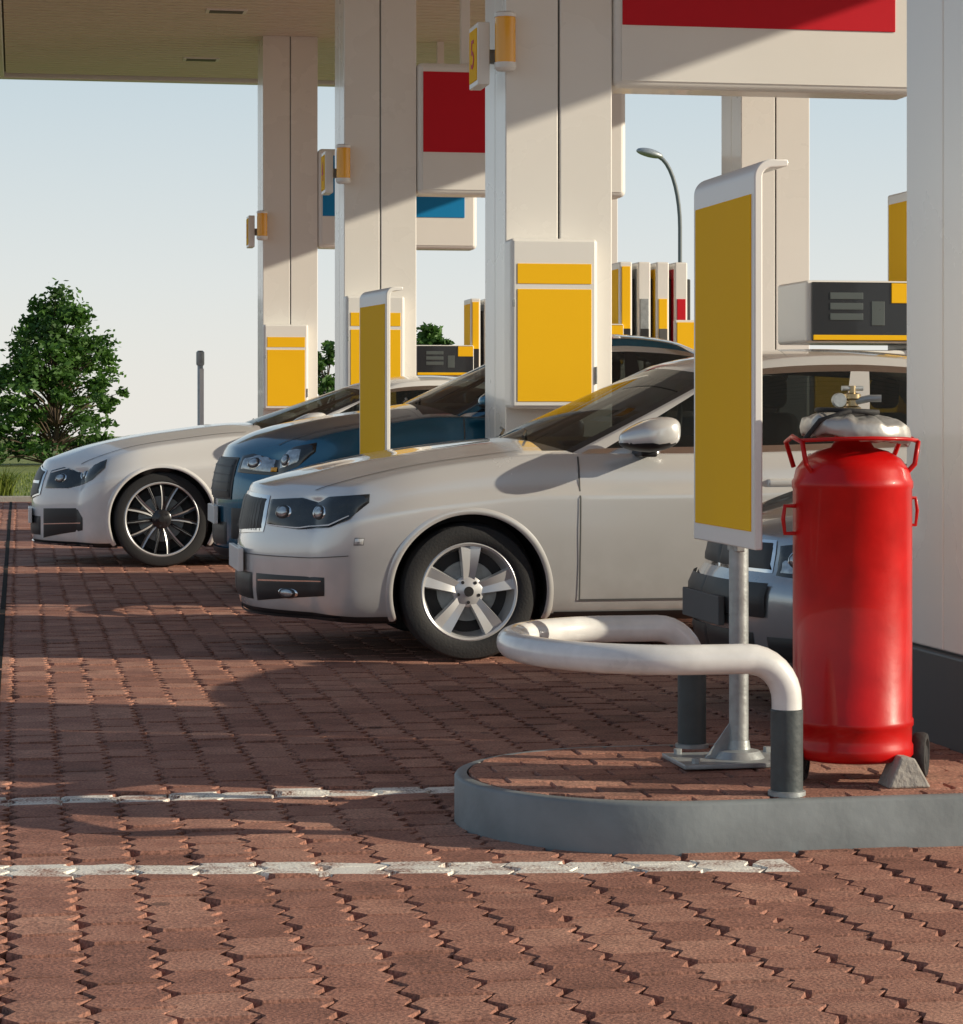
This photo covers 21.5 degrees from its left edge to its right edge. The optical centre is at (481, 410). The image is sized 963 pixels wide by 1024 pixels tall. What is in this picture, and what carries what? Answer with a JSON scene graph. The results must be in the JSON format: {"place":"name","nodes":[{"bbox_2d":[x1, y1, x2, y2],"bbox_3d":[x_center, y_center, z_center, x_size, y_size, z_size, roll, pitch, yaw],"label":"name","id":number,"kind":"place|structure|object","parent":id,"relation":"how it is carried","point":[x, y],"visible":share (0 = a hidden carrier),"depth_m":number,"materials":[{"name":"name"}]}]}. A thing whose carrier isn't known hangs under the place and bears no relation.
{"place":"outdoors","nodes":[
{"label":"outdoors","id":0,"kind":"place"},
{"bbox_2d":[0,471,36,495],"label":"grass","id":1,"kind":"structure","parent":0,"point":[25,483],"depth_m":41.05,"materials":[{"name":"green plant"}]},
{"bbox_2d":[0,436,121,495],"bbox_3d":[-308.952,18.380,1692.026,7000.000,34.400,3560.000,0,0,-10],"label":"ground","id":2,"kind":"structure","parent":0,"point":[23,464],"depth_m":52.50,"materials":[{"name":"green plant"}]},
{"bbox_2d":[0,465,29,495],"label":"ornamental plant","id":3,"kind":"object","parent":2,"relation":"on","point":[6,483],"visible":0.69,"depth_m":32.25,"materials":[{"name":"green plant"}]},
{"bbox_2d":[0,496,31,501],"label":"back kerb","id":4,"kind":"structure","parent":2,"relation":"on","point":[15,498],"depth_m":31.97,"materials":[{"name":"concrete"}]},
{"bbox_2d":[0,278,129,465],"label":"leafy tree","id":5,"kind":"object","parent":2,"relation":"on","point":[49,334],"visible":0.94,"depth_m":54.20,"materials":[{"name":"green plant"}]},
{"bbox_2d":[318,340,334,395],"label":"tree","id":6,"kind":"object","parent":2,"relation":"on","point":[326,384],"visible":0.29,"depth_m":70.17,"materials":[{"name":"green plant"}]},
{"bbox_2d":[416,322,454,344],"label":"tree","id":7,"kind":"object","parent":2,"relation":"on","point":[428,334],"visible":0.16,"depth_m":70.59,"materials":[{"name":"green plant"}]},
{"bbox_2d":[2,851,957,1023],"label":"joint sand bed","id":8,"kind":"object","parent":2,"relation":"on","point":[744,1015],"depth_m":5.39,"materials":[{"name":"brown sand"}]},
{"bbox_2d":[636,148,681,261],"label":"street lamp","id":9,"kind":"object","parent":2,"relation":"on","point":[650,153],"visible":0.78,"depth_m":61.91,"materials":[{"name":"grey metal"}]},
{"bbox_2d":[0,79,906,436],"label":"sky","id":10,"kind":"structure","parent":0,"point":[140,196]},
{"bbox_2d":[0,502,962,1023],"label":"brick pavement","id":11,"kind":"structure","parent":0,"point":[218,804],"depth_m":6.46,"materials":[{"name":"red brick"}]},
{"bbox_2d":[0,502,11,690],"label":"drain channel","id":12,"kind":"object","parent":11,"relation":"on","point":[3,601],"visible":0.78,"depth_m":15.99,"materials":[{"name":"metal"}]},
{"bbox_2d":[196,351,203,424],"bbox_3d":[-3.431,0.210,30.985,0.100,1.880,0.105,0,0,-10],"label":"marker post","id":13,"kind":"object","parent":11,"relation":"on","point":[200,384],"visible":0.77,"depth_m":30.94,"materials":[{"name":"grey metal"}]},
{"bbox_2d":[28,375,456,566],"bbox_3d":[-1.053,0.438,19.752,4.868,1.423,2.300,0,0,-10],"label":"white car","id":14,"kind":"object","parent":11,"relation":"on","point":[146,498],"visible":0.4,"depth_m":18.70,"materials":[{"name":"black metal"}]},
{"bbox_2d":[208,334,693,556],"bbox_3d":[0.488,0.328,16.435,4.468,1.644,2.278,0,0,-10],"label":"blue suv","id":15,"kind":"object","parent":11,"relation":"on","point":[452,410],"visible":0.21,"depth_m":15.61,"materials":[{"name":"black metal"}]},
{"bbox_2d":[229,349,906,659],"bbox_3d":[1.098,0.421,12.734,4.678,1.458,2.251,0,0,-10],"label":"white car","id":16,"kind":"object","parent":11,"relation":"on","point":[469,549],"visible":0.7,"depth_m":11.75,"materials":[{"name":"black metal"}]},
{"bbox_2d":[673,320,693,348],"bbox_3d":[1.790,0.195,21.654,0.300,1.930,0.080,0,0,-10],"label":"yellow info board","id":17,"kind":"object","parent":11,"relation":"on","point":[683,332],"visible":0.15,"depth_m":21.61,"materials":[{"name":"yellow plastic"}]},
{"bbox_2d":[454,741,962,857],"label":"pump island","id":18,"kind":"structure","parent":11,"relation":"on","point":[634,799],"depth_m":6.70,"materials":[{"name":"paint"}]},
{"bbox_2d":[496,615,805,797],"bbox_3d":[0.411,0.818,7.130,0.730,0.405,1.060,0,0,-10],"label":"guard rail","id":19,"kind":"object","parent":18,"relation":"on","point":[688,658],"visible":0.99,"depth_m":6.70,"materials":[{"name":"white metal"}]},
{"bbox_2d":[662,159,787,769],"bbox_3d":[0.720,0.160,7.329,0.350,1.709,0.640,0,0,-10],"label":"yellow sign","id":20,"kind":"object","parent":18,"relation":"on","point":[728,359],"visible":0.91,"depth_m":7.28,"materials":[{"name":"yellow metal"}]},
{"bbox_2d":[781,386,929,779],"bbox_3d":[1.019,0.473,6.991,0.378,1.083,0.348,0,0,22],"label":"wheeled fire extinguisher","id":21,"kind":"object","parent":18,"relation":"on","point":[851,505],"visible":0.96,"depth_m":6.86,"materials":[{"name":"metal"}]},
{"bbox_2d":[878,755,929,788],"bbox_3d":[1.142,0.973,6.867,0.115,0.084,0.100,0,0,-10],"label":"wheel chock","id":22,"kind":"object","parent":18,"relation":"on","point":[901,771],"visible":1,"depth_m":6.82,"materials":[{"name":"concrete"}]},
{"bbox_2d":[912,643,962,753],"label":"plinth","id":23,"kind":"structure","parent":18,"relation":"on","point":[937,695],"depth_m":7.70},
{"bbox_2d":[907,0,944,650],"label":"cladding","id":24,"kind":"structure","parent":23,"relation":"on","point":[925,221],"depth_m":7.84,"materials":[{"name":"white metal"}]},
{"bbox_2d":[944,0,962,655],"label":"cladding","id":25,"kind":"structure","parent":23,"relation":"on","point":[953,326],"depth_m":7.61,"materials":[{"name":"white metal"}]},
{"bbox_2d":[913,643,961,655],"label":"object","id":26,"kind":"object","parent":18,"relation":"on","point":[937,649],"depth_m":7.78,"materials":[{"name":"black metal"}]},
{"bbox_2d":[3,0,484,79],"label":"soffit slats","id":27,"kind":"object","parent":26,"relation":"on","point":[129,37],"visible":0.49,"depth_m":28.90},
{"bbox_2d":[0,0,334,86],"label":"canopy roof","id":28,"kind":"structure","parent":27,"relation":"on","point":[144,79],"depth_m":32.65,"materials":[{"name":"white metal"}]},
{"bbox_2d":[0,0,3,76],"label":"fascia","id":29,"kind":"structure","parent":28,"relation":"attached to","point":[1,55],"depth_m":29.67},
{"bbox_2d":[182,57,219,61],"bbox_3d":[-3.422,-4.286,30.989,0.440,0.028,0.240,0,0,-10],"label":"downlight","id":30,"kind":"object","parent":27,"relation":"attached to","point":[185,58],"depth_m":30.91,"materials":[{"name":"white metal"}]},
{"bbox_2d":[205,8,247,13],"bbox_3d":[-2.740,-4.286,27.251,0.440,0.028,0.240,0,0,-10],"label":"downlight","id":31,"kind":"object","parent":27,"relation":"in","point":[226,12],"depth_m":27.19,"materials":[{"name":"white metal"}]},
{"bbox_2d":[318,42,475,250],"bbox_3d":[-0.990,-3.080,29.485,1.855,2.420,0.334,0,0,-10],"label":"lane sign","id":32,"kind":"object","parent":27,"relation":"hanging from","point":[445,223],"visible":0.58,"depth_m":29.41,"materials":[{"name":"white metal"}]},
{"bbox_2d":[416,0,624,199],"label":"lane sign","id":33,"kind":"object","parent":27,"relation":"hanging from","point":[450,133],"visible":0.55,"depth_m":21.99,"materials":[{"name":"white metal"}]},
{"bbox_2d":[612,0,906,99],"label":"lane sign","id":34,"kind":"object","parent":27,"relation":"hanging from","point":[843,49],"visible":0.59,"depth_m":14.87,"materials":[{"name":"white metal"}]},
{"bbox_2d":[683,464,906,667],"bbox_3d":[3.071,0.441,10.167,4.538,1.419,2.175,0,0,-10],"label":"silver car","id":35,"kind":"object","parent":11,"relation":"on","point":[770,596],"visible":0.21,"depth_m":9.43,"materials":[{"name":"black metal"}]},
{"bbox_3d":[2.655,1.085,15.021,7.380,0.150,1.140,0,0,-10],"label":"pump island","id":36,"kind":"object","parent":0,"visible":0},
{"bbox_2d":[360,287,402,453],"bbox_3d":[-0.600,0.160,14.557,0.350,1.709,0.640,0,0,-16],"label":"yellow sign","id":37,"kind":"object","parent":36,"relation":"on","point":[374,370],"visible":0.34,"depth_m":14.46,"materials":[{"name":"yellow metal"}]},
{"bbox_2d":[558,0,558,238],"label":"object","id":38,"kind":"object","parent":36,"relation":"on","point":[558,119],"visible":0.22,"depth_m":14.68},
{"bbox_2d":[485,0,494,437],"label":"cladding","id":39,"kind":"structure","parent":38,"relation":"attached to","point":[489,251],"depth_m":15.07,"materials":[{"name":"white metal"}]},
{"bbox_2d":[778,191,906,354],"bbox_3d":[2.506,-0.140,14.973,1.390,2.300,0.642,0,0,-10],"label":"fuel pump","id":40,"kind":"object","parent":36,"relation":"on","point":[824,312],"visible":0.25,"depth_m":14.68,"materials":[{"name":"black plastic"}]},
{"bbox_3d":[0.389,0.879,14.989,0.654,0.291,0.674,0,0,-10],"label":"plinth","id":41,"kind":"object","parent":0,"visible":0},
{"bbox_2d":[495,0,557,436],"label":"cladding","id":42,"kind":"structure","parent":41,"relation":"on","point":[526,147],"depth_m":14.65,"materials":[{"name":"white metal"}]},
{"bbox_2d":[469,11,590,401],"bbox_3d":[0.227,-1.167,14.551,0.769,2.235,0.268,0,0,27],"label":"sign panel","id":43,"kind":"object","parent":42,"relation":"attached to","point":[553,345],"depth_m":14.45,"materials":[{"name":"yellow plastic"}]},
{"bbox_2d":[471,40,473,68],"bbox_3d":[-0.053,-2.059,14.701,0.002,0.166,0.093,0,0,-10],"label":"number text","id":44,"kind":"object","parent":43,"relation":"attached to","point":[472,42],"visible":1,"depth_m":14.69},
{"bbox_2d":[469,22,489,90],"bbox_3d":[-0.012,-2.050,14.707,0.070,0.360,0.280,0,0,-10],"label":"number box","id":45,"kind":"object","parent":43,"relation":"attached to","point":[482,81],"visible":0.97,"depth_m":14.57,"materials":[{"name":"white plastic"}]},
{"bbox_2d":[495,16,515,61],"bbox_3d":[0.136,-2.120,14.536,0.120,0.280,0.120,0,0,-10],"label":"lamp glass","id":46,"kind":"object","parent":43,"relation":"attached to","point":[505,38],"visible":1,"depth_m":14.48,"materials":[{"name":"orange glass"}]},
{"bbox_2d":[505,238,596,408],"bbox_3d":[0.397,-0.495,14.557,0.510,0.970,0.198,0,0,-10],"label":"panel case","id":47,"kind":"object","parent":43,"relation":"attached to","point":[508,324],"visible":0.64,"depth_m":14.47,"materials":[{"name":"metal"}]},
{"bbox_2d":[513,240,594,405],"bbox_3d":[0.413,-0.495,14.466,0.474,0.940,0.026,0,0,-10],"label":"panel door","id":48,"kind":"structure","parent":47,"relation":"attached to","point":[558,252],"depth_m":14.45,"materials":[{"name":"metal"}]},
{"bbox_2d":[517,263,590,283],"bbox_3d":[0.415,-0.777,14.455,0.430,0.115,0.010,0,0,-10],"label":"panel header","id":49,"kind":"object","parent":48,"relation":"attached to","point":[529,273],"visible":1,"depth_m":14.45},
{"bbox_2d":[595,367,596,383],"bbox_3d":[0.656,-0.200,14.498,0.010,0.100,0.012,0,0,-10],"label":"panel hinge","id":50,"kind":"object","parent":47,"relation":"attached to","point":[595,375],"visible":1,"depth_m":14.49,"materials":[{"name":"grey metal"}]},
{"bbox_2d":[559,0,611,389],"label":"cladding","id":51,"kind":"structure","parent":41,"relation":"on","point":[585,119],"depth_m":14.70,"materials":[{"name":"white metal"}]},
{"bbox_3d":[-0.931,0.879,22.219,0.654,0.291,0.674,0,0,-10],"label":"plinth","id":52,"kind":"object","parent":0,"visible":0},
{"bbox_2d":[335,0,338,389],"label":"cladding","id":53,"kind":"structure","parent":52,"relation":"on","point":[336,198],"depth_m":22.36,"materials":[{"name":"white metal"}]},
{"bbox_2d":[339,0,379,388],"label":"cladding","id":54,"kind":"structure","parent":52,"relation":"on","point":[359,133],"depth_m":21.88,"materials":[{"name":"white metal"}]},
{"bbox_2d":[321,144,400,384],"bbox_3d":[-1.093,-1.167,21.782,0.769,2.235,0.268,0,0,27],"label":"sign panel","id":55,"kind":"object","parent":54,"relation":"attached to","point":[395,353],"depth_m":21.71,"materials":[{"name":"yellow plastic"}]},
{"bbox_2d":[321,151,332,194],"bbox_3d":[-1.332,-2.050,21.938,0.070,0.360,0.280,0,0,-10],"label":"number box","id":56,"kind":"object","parent":55,"relation":"attached to","point":[328,190],"visible":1,"depth_m":21.80,"materials":[{"name":"white plastic"}]},
{"bbox_2d":[336,147,349,177],"bbox_3d":[-1.184,-2.120,21.766,0.120,0.280,0.120,0,0,-10],"label":"lamp glass","id":57,"kind":"object","parent":55,"relation":"attached to","point":[342,162],"visible":1,"depth_m":21.71,"materials":[{"name":"orange glass"}]},
{"bbox_2d":[343,296,404,386],"bbox_3d":[-0.924,-0.495,21.788,0.510,0.970,0.198,0,0,-10],"label":"panel case","id":58,"kind":"object","parent":55,"relation":"attached to","point":[345,341],"visible":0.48,"depth_m":21.73,"materials":[{"name":"metal"}]},
{"bbox_2d":[348,297,402,385],"bbox_3d":[-0.907,-0.495,21.697,0.474,0.940,0.026,0,0,-10],"label":"panel door","id":59,"kind":"structure","parent":58,"relation":"attached to","point":[396,305],"depth_m":21.66,"materials":[{"name":"white metal"}]},
{"bbox_2d":[351,312,400,325],"bbox_3d":[-0.905,-0.777,21.685,0.430,0.115,0.010,0,0,-10],"label":"panel header","id":60,"kind":"object","parent":59,"relation":"attached to","point":[395,319],"visible":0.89,"depth_m":21.70},
{"bbox_2d":[381,0,415,375],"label":"cladding","id":61,"kind":"structure","parent":52,"relation":"on","point":[398,143],"depth_m":21.93,"materials":[{"name":"white metal"}]},
{"bbox_3d":[2.551,0.879,22.855,0.654,0.291,0.674,0,0,-10],"label":"plinth","id":62,"kind":"object","parent":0,"visible":0},
{"bbox_2d":[721,96,730,174],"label":"cladding","id":63,"kind":"structure","parent":62,"relation":"on","point":[725,134],"depth_m":22.98,"materials":[{"name":"white metal"}]},
{"bbox_2d":[731,96,774,349],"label":"cladding","id":64,"kind":"structure","parent":62,"relation":"on","point":[752,130],"depth_m":22.52,"materials":[{"name":"white metal"}]},
{"bbox_2d":[776,97,808,349],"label":"cladding","id":65,"kind":"structure","parent":62,"relation":"on","point":[792,196],"depth_m":22.56,"materials":[{"name":"white metal"}]},
{"bbox_3d":[-2.251,0.879,29.450,0.654,0.291,0.674,0,0,-10],"label":"plinth","id":66,"kind":"object","parent":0,"visible":0},
{"bbox_2d":[258,41,259,416],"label":"cladding","id":67,"kind":"structure","parent":66,"relation":"on","point":[258,240],"depth_m":29.54,"materials":[{"name":"white metal"}]},
{"bbox_2d":[260,35,289,416],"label":"cladding","id":68,"kind":"structure","parent":66,"relation":"on","point":[275,171],"depth_m":29.11,"materials":[{"name":"white metal"}]},
{"bbox_2d":[246,210,304,405],"bbox_3d":[-2.413,-1.167,29.012,0.769,2.235,0.268,0,0,27],"label":"sign panel","id":69,"kind":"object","parent":68,"relation":"attached to","point":[285,377],"depth_m":28.91,"materials":[{"name":"yellow plastic"}]},
{"bbox_2d":[247,215,254,247],"bbox_3d":[-2.652,-2.050,29.168,0.070,0.360,0.280,0,0,-10],"label":"number box","id":70,"kind":"object","parent":69,"relation":"attached to","point":[251,231],"visible":1,"depth_m":29.03,"materials":[{"name":"white plastic"}]},
{"bbox_2d":[257,213,266,235],"bbox_3d":[-2.504,-2.120,28.997,0.120,0.280,0.120,0,0,-10],"label":"lamp glass","id":71,"kind":"object","parent":69,"relation":"attached to","point":[261,224],"visible":1,"depth_m":28.95,"materials":[{"name":"orange glass"}]},
{"bbox_2d":[262,324,307,409],"bbox_3d":[-2.244,-0.495,29.018,0.510,0.970,0.198,0,0,-10],"label":"panel case","id":72,"kind":"object","parent":69,"relation":"attached to","point":[263,367],"visible":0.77,"depth_m":28.91,"materials":[{"name":"metal"}]},
{"bbox_2d":[265,326,306,407],"bbox_3d":[-2.227,-0.495,28.927,0.474,0.940,0.026,0,0,-10],"label":"panel door","id":73,"kind":"structure","parent":72,"relation":"attached to","point":[285,331],"depth_m":28.91,"materials":[{"name":"metal"}]},
{"bbox_2d":[267,337,304,346],"bbox_3d":[-2.225,-0.777,28.916,0.430,0.115,0.010,0,0,-10],"label":"panel header","id":74,"kind":"object","parent":73,"relation":"attached to","point":[285,341],"visible":1,"depth_m":28.91},
{"bbox_2d":[291,36,317,399],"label":"cladding","id":75,"kind":"structure","parent":66,"relation":"on","point":[304,180],"depth_m":29.16,"materials":[{"name":"white metal"}]},
{"bbox_3d":[1.231,0.879,30.085,0.654,0.291,0.674,0,0,-10],"label":"plinth","id":76,"kind":"object","parent":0,"visible":0},
{"bbox_2d":[612,199,617,263],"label":"cladding","id":77,"kind":"structure","parent":76,"relation":"on","point":[615,231],"depth_m":29.82,"materials":[{"name":"white metal"}]},
{"bbox_3d":[1.335,1.085,22.252,7.380,0.150,1.140,0,0,-10],"label":"pump island","id":78,"kind":"object","parent":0,"visible":0},
{"bbox_2d":[380,0,380,288],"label":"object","id":79,"kind":"object","parent":78,"relation":"on","point":[380,144],"visible":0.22,"depth_m":21.91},
{"bbox_2d":[612,262,689,340],"bbox_3d":[1.186,-0.140,22.203,1.390,2.300,0.642,0,0,-10],"label":"fuel pump","id":80,"kind":"object","parent":78,"relation":"on","point":[652,300],"visible":0.21,"depth_m":22.08,"materials":[{"name":"yellow plastic"}]},
{"bbox_2d":[775,97,775,349],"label":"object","id":81,"kind":"object","parent":78,"relation":"on","point":[775,226],"visible":0.11,"depth_m":22.55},
{"bbox_3d":[0.015,1.085,29.482,7.380,0.151,1.140,0,0,-10],"label":"pump island","id":82,"kind":"object","parent":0,"visible":0},
{"bbox_2d":[290,37,290,323],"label":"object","id":83,"kind":"object","parent":82,"relation":"on","point":[290,180],"visible":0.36,"depth_m":29.14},
{"bbox_2d":[416,298,484,376],"bbox_3d":[-0.134,-0.140,29.434,1.390,2.300,0.642,0,0,-10],"label":"fuel pump","id":84,"kind":"object","parent":82,"relation":"on","point":[451,360],"visible":0.27,"depth_m":29.16,"materials":[{"name":"black plastic"}]}
]}

